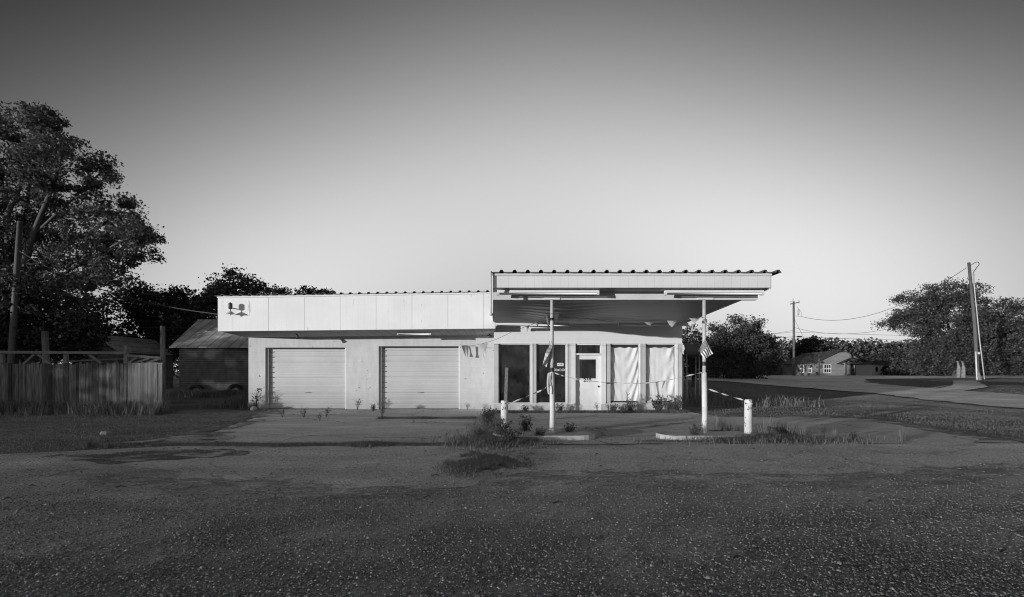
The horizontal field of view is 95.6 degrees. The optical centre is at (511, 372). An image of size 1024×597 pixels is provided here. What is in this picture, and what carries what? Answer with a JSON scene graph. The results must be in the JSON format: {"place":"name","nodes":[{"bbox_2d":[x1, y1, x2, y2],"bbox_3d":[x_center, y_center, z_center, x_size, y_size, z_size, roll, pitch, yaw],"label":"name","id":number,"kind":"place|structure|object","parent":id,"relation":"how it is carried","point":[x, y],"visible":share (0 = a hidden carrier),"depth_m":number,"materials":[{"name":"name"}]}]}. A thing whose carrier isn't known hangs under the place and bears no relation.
{"place":"outdoors","nodes":[
{"label":"outdoors","id":0,"kind":"place"},
{"bbox_2d":[0,387,826,416],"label":"tall grass","id":1,"kind":"structure","parent":0,"point":[36,409],"depth_m":17.89,"materials":[{"name":"plant"}]},
{"bbox_2d":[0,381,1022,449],"bbox_3d":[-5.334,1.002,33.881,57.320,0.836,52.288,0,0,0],"label":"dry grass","id":2,"kind":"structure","parent":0,"point":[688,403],"depth_m":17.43,"materials":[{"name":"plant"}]},
{"bbox_2d":[0,443,1023,596],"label":"parking lot","id":3,"kind":"structure","parent":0,"point":[19,467],"depth_m":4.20,"materials":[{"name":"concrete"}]},
{"bbox_2d":[41,449,249,463],"bbox_3d":[-6.182,1.395,7.816,3.229,0.001,1.426,0,0,-21],"label":"dirt patch","id":4,"kind":"object","parent":3,"relation":"on","point":[167,456],"visible":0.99,"depth_m":7.84,"materials":[{"name":"soil"}]},
{"bbox_2d":[3,445,1018,567],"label":"fallen twigs","id":5,"kind":"object","parent":3,"relation":"on","point":[1001,550],"visible":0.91,"depth_m":5.10,"materials":[{"name":"wood"}]},
{"bbox_2d":[125,442,1023,497],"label":"worn paving","id":6,"kind":"structure","parent":3,"relation":"on","point":[720,459],"depth_m":7.23,"materials":[{"name":"asphalt"}]},
{"bbox_2d":[0,373,1023,453],"bbox_3d":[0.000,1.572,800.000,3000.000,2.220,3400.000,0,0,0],"label":"ground","id":7,"kind":"structure","parent":0,"point":[946,381],"depth_m":15.18,"materials":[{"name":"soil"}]},
{"bbox_2d":[7,221,22,363],"bbox_3d":[-26.840,-3.214,25.000,0.903,9.897,0.340,0,0,0],"label":"utility pole","id":8,"kind":"object","parent":7,"relation":"on","point":[12,343],"visible":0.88,"depth_m":24.91,"materials":[{"name":"grey wood"}]},
{"bbox_2d":[23,291,179,305],"bbox_3d":[-23.912,-4.629,29.500,0.025,0.538,10.613,0,0,32],"label":"wire","id":9,"kind":"object","parent":8,"relation":"attached to","point":[103,300],"visible":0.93,"depth_m":28.13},
{"bbox_2d":[17,319,189,327],"bbox_3d":[-23.912,-3.133,29.500,0.025,0.638,10.613,0,0,32],"label":"wire","id":10,"kind":"object","parent":8,"relation":"attached to","point":[141,327],"visible":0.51,"depth_m":30.22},
{"bbox_2d":[20,251,217,314],"bbox_3d":[-18.405,-4.322,20.549,18.678,4.605,0.031,0,0,28],"label":"wire","id":11,"kind":"object","parent":8,"relation":"attached to","point":[121,295],"visible":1,"depth_m":19.17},
{"bbox_2d":[41,331,49,363],"bbox_3d":[-19.553,-0.124,19.500,0.390,3.259,0.252,0,0,0],"label":"wooden post","id":12,"kind":"object","parent":7,"relation":"on","point":[45,339],"visible":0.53,"depth_m":19.42,"materials":[{"name":"wood"}]},
{"bbox_2d":[0,262,114,364],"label":"broadleaf tree","id":13,"kind":"object","parent":7,"relation":"on","point":[78,332],"visible":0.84,"depth_m":26.10,"materials":[{"name":"black plant"}]},
{"bbox_2d":[0,345,161,406],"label":"timber frame","id":14,"kind":"object","parent":7,"relation":"on","point":[127,355],"visible":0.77,"depth_m":17.15,"materials":[{"name":"wood"}]},
{"bbox_2d":[0,362,164,409],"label":"picket fence","id":15,"kind":"object","parent":7,"relation":"on","point":[70,383],"visible":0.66,"depth_m":16.40,"materials":[{"name":"wood"}]},
{"bbox_2d":[0,100,168,363],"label":"cottonwood tree","id":16,"kind":"object","parent":7,"relation":"on","point":[101,268],"visible":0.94,"depth_m":33.37,"materials":[{"name":"black plant"}]},
{"bbox_2d":[71,437,102,448],"bbox_3d":[-7.909,1.293,8.691,0.642,0.224,0.613,0,0,-27],"label":"grass tuft","id":17,"kind":"object","parent":7,"relation":"on","point":[89,443],"visible":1,"depth_m":8.68,"materials":[{"name":"plant"}]},
{"bbox_2d":[100,431,113,434],"bbox_3d":[-9.253,1.375,10.600,0.247,0.110,0.253,0,0,0],"label":"rock","id":18,"kind":"object","parent":7,"relation":"on","point":[106,432],"visible":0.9,"depth_m":10.53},
{"bbox_2d":[99,441,122,447],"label":"grass tuft","id":19,"kind":"object","parent":7,"relation":"on","point":[109,446],"visible":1,"depth_m":8.67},
{"bbox_2d":[74,335,175,387],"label":"gabled house","id":20,"kind":"structure","parent":7,"relation":"on","point":[144,347],"depth_m":39.59,"materials":[{"name":"brick"}]},
{"bbox_2d":[51,277,217,365],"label":"broadleaf tree","id":21,"kind":"object","parent":7,"relation":"on","point":[144,314],"visible":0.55,"depth_m":43.59,"materials":[{"name":"black plant"}]},
{"bbox_2d":[160,326,165,407],"bbox_3d":[-13.251,-0.140,17.600,0.178,3.280,0.179,0,0,0],"label":"wooden post","id":22,"kind":"object","parent":7,"relation":"on","point":[162,341],"visible":0.55,"depth_m":17.53,"materials":[{"name":"wood"}]},
{"bbox_2d":[189,384,203,391],"bbox_3d":[-18.883,1.147,27.750,0.920,0.920,0.240,0,0,0],"label":"tyre","id":23,"kind":"object","parent":7,"relation":"on","point":[196,386],"visible":0.38,"depth_m":27.65,"materials":[{"name":"rubber"}]},
{"bbox_2d":[169,319,248,391],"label":"shed","id":24,"kind":"structure","parent":7,"relation":"on","point":[211,356],"depth_m":28.00,"materials":[{"name":"brick"}]},
{"bbox_2d":[175,263,284,323],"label":"broadleaf tree","id":25,"kind":"object","parent":7,"relation":"on","point":[213,290],"visible":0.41,"depth_m":45.60,"materials":[{"name":"black plant"}]},
{"bbox_2d":[227,384,243,390],"bbox_3d":[-16.554,1.136,27.750,0.960,0.960,0.240,0,0,0],"label":"tyre","id":26,"kind":"object","parent":7,"relation":"on","point":[234,386],"visible":0.31,"depth_m":27.65,"materials":[{"name":"rubber"}]},
{"bbox_2d":[229,392,248,408],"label":"grass tuft","id":27,"kind":"object","parent":7,"relation":"on","point":[236,400],"visible":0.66,"depth_m":18.15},
{"bbox_2d":[242,401,258,410],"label":"grass tuft","id":28,"kind":"object","parent":7,"relation":"on","point":[250,404],"visible":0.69,"depth_m":17.44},
{"bbox_2d":[250,390,262,405],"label":"stalky weed","id":29,"kind":"object","parent":7,"relation":"on","point":[256,397],"visible":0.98,"depth_m":17.63,"materials":[{"name":"grey plant"}]},
{"bbox_2d":[270,285,292,294],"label":"broadleaf tree","id":30,"kind":"object","parent":7,"relation":"on","point":[284,290],"visible":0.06,"depth_m":61.70,"materials":[{"name":"grey plant"}]},
{"bbox_2d":[294,285,335,293],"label":"broadleaf tree","id":31,"kind":"object","parent":7,"relation":"on","point":[313,290],"visible":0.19,"depth_m":63.46,"materials":[{"name":"grey plant"}]},
{"bbox_2d":[37,349,691,377],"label":"back wood","id":32,"kind":"object","parent":7,"relation":"on","point":[174,368],"visible":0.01,"depth_m":90.22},
{"bbox_2d":[216,270,781,432],"bbox_3d":[-1.998,-0.673,18.195,16.406,4.347,17.610,0,0,0],"label":"service station","id":33,"kind":"object","parent":7,"relation":"on","point":[342,351],"visible":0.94,"depth_m":16.67,"materials":[{"name":"white paint"}]},
{"bbox_2d":[225,302,237,314],"bbox_3d":[-9.589,-2.178,15.829,0.290,0.445,0.348,0,0,0],"label":"yard light","id":34,"kind":"object","parent":33,"relation":"attached to","point":[230,307],"visible":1,"depth_m":15.76,"materials":[{"name":"metal"}]},
{"bbox_2d":[266,348,345,408],"bbox_3d":[-7.945,0.210,17.977,3.100,2.419,0.174,0,0,0],"label":"garage door","id":35,"kind":"structure","parent":33,"relation":"in","point":[296,378],"depth_m":18.01,"materials":[{"name":"paint"}]},
{"bbox_2d":[397,332,430,334],"bbox_3d":[-3.533,-1.417,16.750,1.213,0.115,0.094,0,0,0],"label":"fluorescent light","id":36,"kind":"object","parent":33,"relation":"attached to","point":[413,333],"visible":0.99,"depth_m":16.71,"materials":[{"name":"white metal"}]},
{"bbox_2d":[379,346,459,408],"bbox_3d":[-3.572,0.185,17.977,3.120,2.470,0.174,0,0,0],"label":"garage door","id":37,"kind":"structure","parent":33,"relation":"in","point":[410,377],"depth_m":18.01,"materials":[{"name":"paint"}]},
{"bbox_2d":[462,314,549,356],"bbox_3d":[-0.302,-0.911,14.005,0.644,0.761,8.339,0,0,-20],"label":"pennant string","id":38,"kind":"object","parent":33,"relation":"hanging from","point":[483,347],"visible":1,"depth_m":16.49,"materials":[{"name":"plastic"}]},
{"bbox_2d":[498,344,530,402],"bbox_3d":[0.091,0.024,16.740,1.155,2.128,0.040,0,0,0],"label":"window","id":39,"kind":"structure","parent":33,"relation":"in","point":[498,344],"depth_m":16.72,"materials":[{"name":"glass"}]},
{"bbox_2d":[495,323,568,325],"bbox_3d":[0.686,-1.633,15.700,2.490,0.115,0.094,0,0,0],"label":"fluorescent light","id":40,"kind":"object","parent":33,"relation":"attached to","point":[527,324],"visible":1,"depth_m":15.66,"materials":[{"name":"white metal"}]},
{"bbox_2d":[497,289,598,294],"bbox_3d":[0.754,-1.688,9.720,2.134,0.115,0.094,0,0,0],"label":"fluorescent light","id":41,"kind":"object","parent":33,"relation":"attached to","point":[547,291],"visible":1,"depth_m":9.68,"materials":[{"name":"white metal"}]},
{"bbox_2d":[543,341,553,366],"bbox_3d":[0.778,-0.407,9.950,0.240,0.563,0.060,0,0,0],"label":"flag","id":42,"kind":"object","parent":33,"relation":"attached to","point":[548,352],"visible":1,"depth_m":9.95,"materials":[{"name":"fabric"}]},
{"bbox_2d":[536,344,565,402],"bbox_3d":[1.413,0.024,16.740,1.079,2.128,0.040,0,0,0],"label":"window","id":43,"kind":"structure","parent":33,"relation":"in","point":[536,344],"depth_m":16.72,"materials":[{"name":"grey paint"}]},
{"bbox_2d":[576,355,599,410],"bbox_3d":[2.746,0.367,16.747,0.862,2.006,0.106,0,0,0],"label":"entrance door","id":44,"kind":"structure","parent":33,"relation":"in","point":[587,393],"depth_m":16.76,"materials":[{"name":"white paint"}]},
{"bbox_2d":[611,347,637,400],"bbox_3d":[4.072,0.038,16.795,0.996,1.954,0.065,0,0,0],"label":"curtain","id":45,"kind":"object","parent":33,"relation":"hanging from","point":[624,365],"visible":0.98,"depth_m":16.80,"materials":[{"name":"white fabric"}]},
{"bbox_2d":[610,344,638,402],"bbox_3d":[4.057,0.024,16.740,1.040,2.128,0.040,0,0,0],"label":"window","id":46,"kind":"structure","parent":33,"relation":"in","point":[610,344],"depth_m":16.72,"materials":[{"name":"grey paint"}]},
{"bbox_2d":[555,372,701,383],"bbox_3d":[2.495,0.106,9.986,3.201,0.263,0.065,0,0,0],"label":"barrier tape","id":47,"kind":"object","parent":33,"relation":"attached to","point":[627,383],"visible":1,"depth_m":10.00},
{"bbox_2d":[656,381,664,394],"bbox_3d":[3.207,0.328,10.020,0.212,0.323,0.050,0,0,14],"label":"hanging pennant","id":48,"kind":"object","parent":47,"relation":"hanging from","point":[659,385],"visible":1,"depth_m":10.03,"materials":[{"name":"fabric"}]},
{"bbox_2d":[554,313,706,327],"bbox_3d":[2.552,-1.169,10.779,3.320,0.297,1.662,0,0,0],"label":"pennant string","id":49,"kind":"object","parent":33,"relation":"hanging from","point":[672,323],"visible":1,"depth_m":10.67,"materials":[{"name":"plastic"}]},
{"bbox_2d":[618,323,688,325],"bbox_3d":[4.782,-1.633,15.700,2.346,0.115,0.094,0,0,0],"label":"fluorescent light","id":50,"kind":"object","parent":33,"relation":"attached to","point":[652,324],"visible":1,"depth_m":15.66,"materials":[{"name":"white metal"}]},
{"bbox_2d":[646,347,673,400],"bbox_3d":[5.341,0.038,16.796,1.044,1.954,0.063,0,0,0],"label":"curtain","id":51,"kind":"object","parent":33,"relation":"hanging from","point":[659,364],"visible":0.88,"depth_m":16.80,"materials":[{"name":"white fabric"}]},
{"bbox_2d":[646,344,674,402],"bbox_3d":[5.346,0.024,16.740,1.088,2.128,0.040,0,0,0],"label":"window","id":52,"kind":"structure","parent":33,"relation":"in","point":[646,344],"depth_m":16.73,"materials":[{"name":"grey paint"}]},
{"bbox_2d":[698,338,712,358],"bbox_3d":[4.148,-0.535,9.932,0.321,0.489,0.045,0,0,0],"label":"flag","id":53,"kind":"object","parent":33,"relation":"attached to","point":[705,350],"visible":1,"depth_m":9.93,"materials":[{"name":"fabric"}]},
{"bbox_2d":[664,289,763,294],"bbox_3d":[4.229,-1.688,9.720,2.067,0.115,0.094,0,0,0],"label":"fluorescent light","id":54,"kind":"object","parent":33,"relation":"attached to","point":[719,292],"visible":1,"depth_m":9.68,"materials":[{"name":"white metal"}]},
{"bbox_2d":[209,409,1020,443],"bbox_3d":[0.949,1.394,13.590,20.449,0.001,9.185,0,0,0],"label":"concrete apron","id":55,"kind":"object","parent":7,"relation":"on","point":[333,426],"visible":0.66,"depth_m":12.07,"materials":[{"name":"concrete"}]},
{"bbox_2d":[129,435,227,442],"bbox_3d":[-6.884,1.388,9.740,1.903,0.001,1.256,0,0,0],"label":"gravel patch","id":56,"kind":"object","parent":55,"relation":"on","point":[182,439],"visible":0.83,"depth_m":9.67,"materials":[{"name":"gravel"}]},
{"bbox_2d":[155,409,280,442],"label":"slab edge dirt","id":57,"kind":"structure","parent":55,"relation":"on","point":[194,432],"depth_m":12.49,"materials":[{"name":"soil"}]},
{"bbox_2d":[473,427,487,434],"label":"leafy weed","id":58,"kind":"object","parent":55,"relation":"on","point":[478,432],"visible":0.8,"depth_m":9.98,"materials":[{"name":"black plant"}]},
{"bbox_2d":[481,406,496,423],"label":"leafy weed","id":59,"kind":"object","parent":55,"relation":"on","point":[486,417],"visible":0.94,"depth_m":12.53,"materials":[{"name":"grey plant"}]},
{"bbox_2d":[489,417,512,433],"bbox_3d":[-0.234,1.162,9.870,0.509,0.505,0.426,0,0,42],"label":"leafy weed","id":60,"kind":"object","parent":55,"relation":"on","point":[498,424],"visible":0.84,"depth_m":9.86,"materials":[{"name":"grey plant"}]},
{"bbox_2d":[500,427,524,441],"bbox_3d":[-0.004,1.248,9.330,0.488,0.323,0.408,0,0,21],"label":"leafy weed","id":61,"kind":"object","parent":55,"relation":"on","point":[510,435],"visible":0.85,"depth_m":9.29,"materials":[{"name":"grey plant"}]},
{"bbox_2d":[518,414,532,430],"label":"leafy weed","id":62,"kind":"object","parent":55,"relation":"on","point":[524,424],"visible":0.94,"depth_m":10.48,"materials":[{"name":"black plant"}]},
{"bbox_2d":[534,426,546,435],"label":"leafy weed","id":63,"kind":"object","parent":55,"relation":"on","point":[539,432],"visible":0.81,"depth_m":9.67,"materials":[{"name":"black plant"}]},
{"bbox_2d":[493,431,595,439],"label":"pump island","id":64,"kind":"structure","parent":55,"relation":"on","point":[572,435],"depth_m":9.67,"materials":[{"name":"paint"}]},
{"bbox_2d":[501,368,507,431],"bbox_3d":[-0.161,0.618,10.000,0.164,1.465,0.164,0,0,0],"label":"bollard","id":65,"kind":"object","parent":64,"relation":"on","point":[504,411],"visible":0.81,"depth_m":9.95,"materials":[{"name":"metal"}]},
{"bbox_2d":[505,377,549,404],"bbox_3d":[0.326,0.370,9.943,0.976,0.628,0.062,0,0,-4],"label":"barrier tape","id":66,"kind":"object","parent":65,"relation":"attached to","point":[526,396],"visible":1,"depth_m":9.94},
{"bbox_2d":[555,403,565,410],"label":"leafy weed","id":67,"kind":"object","parent":55,"relation":"on","point":[560,408],"visible":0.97,"depth_m":16.26,"materials":[{"name":"grey plant"}]},
{"bbox_2d":[562,422,576,431],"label":"leafy weed","id":68,"kind":"object","parent":55,"relation":"on","point":[568,427],"visible":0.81,"depth_m":10.27,"materials":[{"name":"black plant"}]},
{"bbox_2d":[145,409,1013,478],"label":"joint grass","id":69,"kind":"structure","parent":55,"relation":"on","point":[475,462],"depth_m":9.03,"materials":[{"name":"plant"}]},
{"bbox_2d":[609,403,617,410],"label":"leafy weed","id":70,"kind":"object","parent":55,"relation":"on","point":[615,407],"visible":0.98,"depth_m":16.27,"materials":[{"name":"grey plant"}]},
{"bbox_2d":[624,401,635,409],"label":"leafy weed","id":71,"kind":"object","parent":55,"relation":"on","point":[632,406],"visible":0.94,"depth_m":16.30,"materials":[{"name":"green plant"}]},
{"bbox_2d":[649,394,668,411],"bbox_3d":[5.145,1.057,16.232,0.551,0.727,0.659,0,0,-24],"label":"leafy weed","id":72,"kind":"object","parent":55,"relation":"on","point":[657,407],"visible":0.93,"depth_m":16.18,"materials":[{"name":"grey plant"}]},
{"bbox_2d":[670,397,683,409],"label":"leafy weed","id":73,"kind":"object","parent":55,"relation":"on","point":[674,405],"visible":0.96,"depth_m":16.29,"materials":[{"name":"grey plant"}]},
{"bbox_2d":[688,423,702,434],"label":"leafy weed","id":74,"kind":"object","parent":55,"relation":"on","point":[693,431],"visible":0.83,"depth_m":9.79,"materials":[{"name":"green plant"}]},
{"bbox_2d":[656,431,753,439],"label":"pump island","id":75,"kind":"structure","parent":55,"relation":"on","point":[673,435],"depth_m":9.80,"materials":[{"name":"paint"}]},
{"bbox_2d":[744,399,752,433],"bbox_3d":[5.092,0.960,9.993,0.164,0.781,0.177,0,0,0],"label":"bollard","id":76,"kind":"object","parent":75,"relation":"on","point":[748,403],"visible":0.92,"depth_m":9.94,"materials":[{"name":"paint"}]},
{"bbox_2d":[709,435,727,441],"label":"grass tuft","id":77,"kind":"object","parent":55,"relation":"on","point":[720,439],"visible":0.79,"depth_m":9.38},
{"bbox_2d":[707,412,732,430],"bbox_3d":[4.947,1.157,11.173,1.067,0.508,1.019,0,0,0],"label":"dry grass tuft","id":78,"kind":"object","parent":55,"relation":"on","point":[717,426],"visible":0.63,"depth_m":11.13,"materials":[{"name":"plant"}]},
{"bbox_2d":[720,419,743,430],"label":"dry grass tuft","id":79,"kind":"object","parent":55,"relation":"on","point":[735,428],"visible":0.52,"depth_m":10.55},
{"bbox_2d":[734,432,756,441],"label":"grass tuft","id":80,"kind":"object","parent":55,"relation":"on","point":[743,437],"visible":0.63,"depth_m":9.41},
{"bbox_2d":[767,426,779,435],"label":"leafy weed","id":81,"kind":"object","parent":55,"relation":"on","point":[776,431],"visible":0.57,"depth_m":9.75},
{"bbox_2d":[752,416,795,436],"bbox_3d":[5.540,1.136,9.979,1.108,0.552,1.160,0,0,24],"label":"dry grass tuft","id":82,"kind":"object","parent":55,"relation":"on","point":[764,431],"visible":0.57,"depth_m":9.96,"materials":[{"name":"plant"}]},
{"bbox_2d":[766,432,791,441],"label":"grass tuft","id":83,"kind":"object","parent":55,"relation":"on","point":[782,436],"visible":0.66,"depth_m":9.44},
{"bbox_2d":[770,414,812,435],"bbox_3d":[6.043,1.152,10.112,1.133,0.518,1.187,0,0,-41],"label":"dry grass tuft","id":84,"kind":"object","parent":55,"relation":"on","point":[788,428],"visible":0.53,"depth_m":10.00,"materials":[{"name":"plant"}]},
{"bbox_2d":[792,425,814,438],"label":"dry grass tuft","id":85,"kind":"object","parent":55,"relation":"on","point":[804,431],"visible":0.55,"depth_m":9.72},
{"bbox_2d":[849,430,859,439],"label":"leafy weed","id":86,"kind":"object","parent":55,"relation":"on","point":[853,436],"visible":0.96,"depth_m":9.59,"materials":[{"name":"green plant"}]},
{"bbox_2d":[716,415,1023,440],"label":"slab edge dirt","id":87,"kind":"structure","parent":55,"relation":"on","point":[934,427],"depth_m":12.02,"materials":[{"name":"soil"}]},
{"bbox_2d":[887,427,914,441],"bbox_3d":[7.958,1.248,9.486,0.730,0.318,0.697,0,0,24],"label":"dry grass tuft","id":88,"kind":"object","parent":55,"relation":"on","point":[898,437],"visible":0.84,"depth_m":9.47,"materials":[{"name":"plant"}]},
{"bbox_2d":[682,343,701,398],"bbox_3d":[9.297,-0.036,24.000,1.240,2.974,0.680,0,0,0],"label":"fuel tank","id":89,"kind":"object","parent":7,"relation":"on","point":[691,349],"visible":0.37,"depth_m":23.74,"materials":[{"name":"paint"}]},
{"bbox_2d":[682,323,717,387],"bbox_3d":[14.382,-1.353,37.731,4.482,5.450,3.430,0,0,0],"label":"hedge tree","id":90,"kind":"object","parent":7,"relation":"on","point":[697,335],"visible":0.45,"depth_m":37.38,"materials":[{"name":"black plant"}]},
{"bbox_2d":[682,313,788,378],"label":"roadside tree","id":91,"kind":"object","parent":7,"relation":"on","point":[747,350],"visible":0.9,"depth_m":56.35,"materials":[{"name":"black plant"}]},
{"bbox_2d":[790,299,801,375],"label":"utility pole","id":92,"kind":"object","parent":7,"relation":"on","point":[794,373],"visible":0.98,"depth_m":74.86,"materials":[{"name":"grey wood"}]},
{"bbox_2d":[801,268,965,319],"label":"wire","id":93,"kind":"object","parent":92,"relation":"attached to","point":[898,305],"visible":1,"depth_m":58.98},
{"bbox_2d":[798,301,969,333],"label":"wire","id":94,"kind":"object","parent":92,"relation":"attached to","point":[889,328],"visible":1,"depth_m":60.60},
{"bbox_2d":[786,336,837,357],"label":"broadleaf tree","id":95,"kind":"object","parent":7,"relation":"on","point":[804,346],"visible":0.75,"depth_m":111.96,"materials":[{"name":"black plant"}]},
{"bbox_2d":[818,354,821,374],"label":"meter pole","id":96,"kind":"object","parent":7,"relation":"on","point":[819,367],"visible":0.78,"depth_m":79.90,"materials":[{"name":"wood"}]},
{"bbox_2d":[782,350,868,374],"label":"roadside house","id":97,"kind":"structure","parent":7,"relation":"on","point":[839,362],"depth_m":91.76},
{"bbox_2d":[823,364,830,372],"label":"window","id":98,"kind":"structure","parent":97,"relation":"in","point":[826,367],"depth_m":91.61,"materials":[{"name":"white paint"}]},
{"bbox_2d":[682,334,988,372],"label":"wood","id":99,"kind":"object","parent":7,"relation":"on","point":[862,348],"visible":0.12,"depth_m":195.31,"materials":[{"name":"black plant"}]},
{"bbox_2d":[854,360,889,374],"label":"white house","id":100,"kind":"structure","parent":7,"relation":"on","point":[874,367],"depth_m":84.73,"materials":[{"name":"paint"}]},
{"bbox_2d":[862,349,902,361],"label":"broadleaf tree","id":101,"kind":"object","parent":7,"relation":"on","point":[887,356],"visible":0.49,"depth_m":116.27,"materials":[{"name":"black plant"}]},
{"bbox_2d":[763,349,1018,374],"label":"distant thicket","id":102,"kind":"object","parent":7,"relation":"on","point":[789,358],"visible":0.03,"depth_m":131.46,"materials":[{"name":"plant"}]},
{"bbox_2d":[879,353,917,374],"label":"shrub","id":103,"kind":"object","parent":7,"relation":"on","point":[891,368],"visible":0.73,"depth_m":80.82,"materials":[{"name":"black plant"}]},
{"bbox_2d":[902,347,933,374],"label":"shrub","id":104,"kind":"object","parent":7,"relation":"on","point":[906,352],"visible":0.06,"depth_m":85.30,"materials":[{"name":"black plant"}]},
{"bbox_2d":[870,276,1023,375],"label":"oak tree","id":105,"kind":"object","parent":7,"relation":"on","point":[1002,342],"visible":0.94,"depth_m":65.89,"materials":[{"name":"black plant"}]},
{"bbox_2d":[967,262,984,380],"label":"utility pole","id":106,"kind":"object","parent":7,"relation":"on","point":[975,337],"visible":0.98,"depth_m":51.85,"materials":[{"name":"grey wood"}]},
{"bbox_2d":[0,0,1023,371],"label":"sky","id":107,"kind":"structure","parent":0,"point":[864,153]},
{"bbox_2d":[684,375,1023,407],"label":"gravel road","id":108,"kind":"structure","parent":0,"point":[854,383],"depth_m":38.43,"materials":[{"name":"gravel"}]},
{"bbox_2d":[956,361,960,377],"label":"bollard","id":109,"kind":"object","parent":108,"relation":"on","point":[958,371],"visible":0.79,"depth_m":59.87,"materials":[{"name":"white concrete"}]},
{"bbox_2d":[961,361,965,377],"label":"bollard","id":110,"kind":"object","parent":108,"relation":"on","point":[963,371],"visible":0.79,"depth_m":59.88,"materials":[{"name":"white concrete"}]},
{"bbox_2d":[888,380,987,393],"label":"dirt track","id":111,"kind":"structure","parent":0,"point":[958,385],"depth_m":36.61,"materials":[{"name":"soil"}]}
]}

